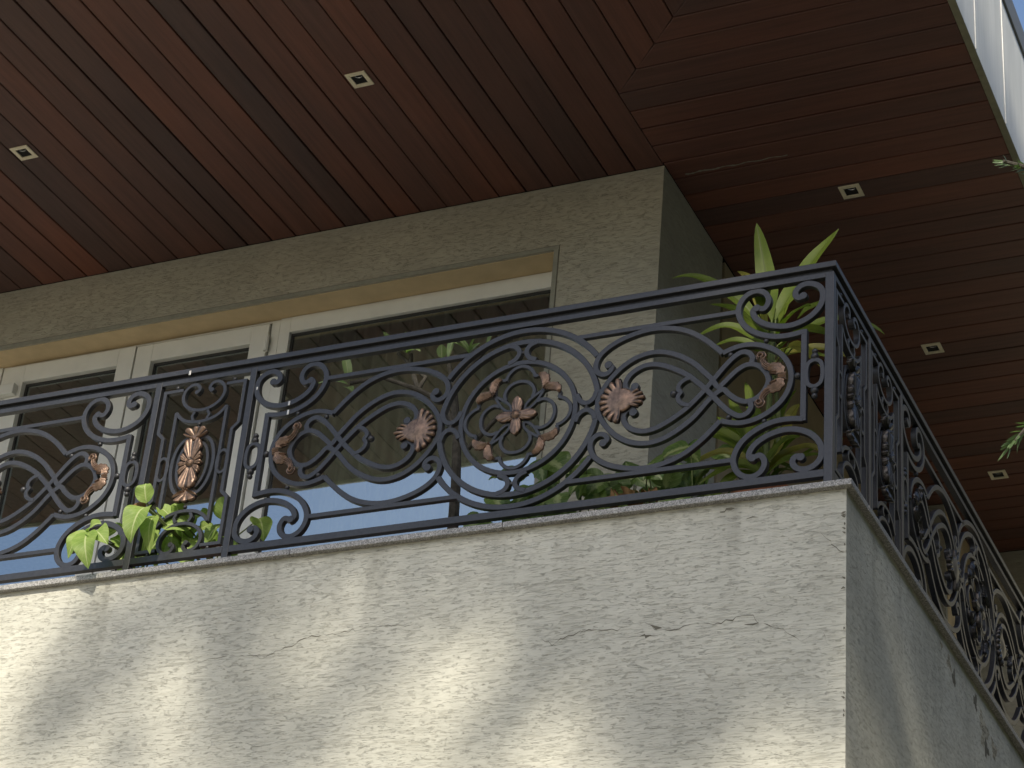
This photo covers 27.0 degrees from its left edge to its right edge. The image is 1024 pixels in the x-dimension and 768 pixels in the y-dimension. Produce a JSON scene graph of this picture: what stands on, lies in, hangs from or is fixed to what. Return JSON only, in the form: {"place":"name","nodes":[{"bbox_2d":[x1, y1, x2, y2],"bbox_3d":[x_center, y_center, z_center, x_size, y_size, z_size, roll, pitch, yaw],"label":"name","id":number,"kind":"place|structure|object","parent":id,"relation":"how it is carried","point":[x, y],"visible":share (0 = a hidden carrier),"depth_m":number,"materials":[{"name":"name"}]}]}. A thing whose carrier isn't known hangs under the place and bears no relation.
{"place":"outdoors","nodes":[
{"label":"outdoors","id":0,"kind":"place"},
{"bbox_2d":[0,166,1023,767],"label":"house","id":1,"kind":"structure","parent":0,"point":[802,624],"depth_m":8.88,"materials":[{"name":"paint"}]},
{"bbox_2d":[0,368,3,384],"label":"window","id":2,"kind":"structure","parent":1,"relation":"attached to","point":[1,372],"depth_m":12.74,"materials":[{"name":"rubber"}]},
{"bbox_2d":[0,368,3,384],"bbox_3d":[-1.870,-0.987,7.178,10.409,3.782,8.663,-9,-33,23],"label":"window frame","id":3,"kind":"structure","parent":2,"relation":"in","point":[1,369],"depth_m":12.74,"materials":[{"name":"plastic"}]},
{"bbox_2d":[66,519,160,570],"bbox_3d":[-1.756,0.800,9.753,0.340,0.385,0.671,-5,-31,18],"label":"broadleaf plant","id":4,"kind":"object","parent":1,"relation":"on","point":[80,543],"visible":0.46,"depth_m":9.54,"materials":[{"name":"green plant"}]},
{"bbox_2d":[0,320,280,575],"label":"balcony door","id":5,"kind":"structure","parent":1,"relation":"attached to","point":[148,359],"depth_m":12.17,"materials":[{"name":"wood"}]},
{"bbox_2d":[0,346,137,575],"bbox_3d":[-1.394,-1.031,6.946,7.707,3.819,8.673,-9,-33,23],"label":"door leaf","id":6,"kind":"structure","parent":5,"relation":"in","point":[121,362],"depth_m":12.43,"materials":[{"name":"wood"}]},
{"bbox_2d":[93,324,271,573],"bbox_3d":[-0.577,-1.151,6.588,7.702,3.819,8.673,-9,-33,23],"label":"door leaf","id":7,"kind":"structure","parent":5,"relation":"in","point":[251,339],"depth_m":12.07,"materials":[{"name":"wood"}]},
{"bbox_2d":[122,483,272,565],"bbox_3d":[-1.389,0.717,9.633,0.551,0.471,0.625,-9,-33,23],"label":"broadleaf plant","id":8,"kind":"object","parent":1,"relation":"on","point":[135,517],"visible":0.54,"depth_m":9.60,"materials":[{"name":"green plant"}]},
{"bbox_2d":[244,272,551,554],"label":"window","id":9,"kind":"structure","parent":1,"relation":"attached to","point":[291,328],"depth_m":11.64,"materials":[{"name":"glass"}]},
{"bbox_2d":[244,272,551,554],"bbox_3d":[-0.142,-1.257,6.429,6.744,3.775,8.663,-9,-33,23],"label":"window frame","id":10,"kind":"structure","parent":9,"relation":"in","point":[537,284],"depth_m":11.64,"materials":[{"name":"wood"}]},
{"bbox_2d":[318,331,512,528],"bbox_3d":[-0.528,0.348,9.907,0.963,1.520,0.366,5,-30,1],"label":"frangipani","id":11,"kind":"object","parent":1,"relation":"on","point":[417,386],"visible":0.34,"depth_m":10.13,"materials":[{"name":"plant"}]},
{"bbox_2d":[289,294,549,548],"bbox_3d":[-0.385,0.601,11.319,1.800,2.520,0.044,-9,-33,23],"label":"window pane","id":12,"kind":"object","parent":1,"relation":"hanging from","point":[385,448],"visible":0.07,"depth_m":11.64,"materials":[{"name":"glass"}]},
{"bbox_2d":[0,0,1023,552],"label":"soffit","id":13,"kind":"structure","parent":1,"relation":"attached to","point":[148,132],"depth_m":11.05,"materials":[{"name":"brown wood"}]},
{"bbox_2d":[10,145,38,160],"bbox_3d":[-2.635,-1.248,11.517,0.112,0.006,0.112,-9,-33,23],"label":"downlight","id":14,"kind":"object","parent":13,"relation":"attached to","point":[22,152],"visible":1,"depth_m":11.52,"materials":[{"name":"beige metal"}]},
{"bbox_2d":[344,70,373,87],"bbox_3d":[-0.767,-1.530,10.717,0.112,0.006,0.112,-9,-33,23],"label":"downlight","id":15,"kind":"object","parent":13,"relation":"attached to","point":[356,79],"visible":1,"depth_m":10.72,"materials":[{"name":"beige metal"}]},
{"bbox_2d":[838,183,864,198],"bbox_3d":[1.782,-1.012,11.206,0.112,0.006,0.112,-9,-33,23],"label":"downlight","id":16,"kind":"object","parent":13,"relation":"attached to","point":[847,191],"visible":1,"depth_m":11.21,"materials":[{"name":"beige metal"}]},
{"bbox_2d":[921,342,944,354],"bbox_3d":[2.466,-0.208,12.502,0.112,0.006,0.112,-9,-33,23],"label":"downlight","id":17,"kind":"object","parent":13,"relation":"attached to","point":[935,348],"visible":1,"depth_m":12.50,"materials":[{"name":"beige metal"}]},
{"bbox_2d":[988,469,1008,479],"bbox_3d":[3.141,0.586,13.783,0.112,0.006,0.112,-9,-33,23],"label":"downlight","id":18,"kind":"object","parent":13,"relation":"attached to","point":[997,474],"visible":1,"depth_m":13.78,"materials":[{"name":"beige metal"}]},
{"bbox_2d":[0,260,1023,744],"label":"railing","id":19,"kind":"object","parent":1,"relation":"on","point":[856,400],"visible":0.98,"depth_m":9.33,"materials":[{"name":"metal"}]},
{"bbox_2d":[463,439,730,526],"bbox_3d":[0.373,0.510,9.032,1.093,0.568,0.539,-9,-33,23],"label":"ivy","id":20,"kind":"object","parent":1,"relation":"on","point":[560,460],"visible":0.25,"depth_m":8.93,"materials":[{"name":"green plant"}]},
{"bbox_2d":[674,223,884,494],"bbox_3d":[1.089,-0.017,9.088,0.875,1.604,0.640,-9,-33,23],"label":"dracaena","id":21,"kind":"object","parent":1,"relation":"on","point":[776,452],"visible":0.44,"depth_m":9.13,"materials":[{"name":"plant"}]},
{"bbox_2d":[956,0,1023,162],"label":"fascia","id":22,"kind":"structure","parent":1,"relation":"attached to","point":[995,30],"depth_m":10.78,"materials":[{"name":"metal"}]},
{"bbox_2d":[1012,0,1023,30],"label":"sky","id":23,"kind":"structure","parent":0,"point":[1018,4],"materials":[{"name":"blue"}]},
{"label":"ground","id":24,"kind":"structure","parent":0,"visible":0},
{"bbox_2d":[993,155,1023,459],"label":"conifer tree","id":25,"kind":"object","parent":24,"relation":"on","point":[1015,438],"visible":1,"depth_m":4.91,"materials":[{"name":"green plant"}]}
]}

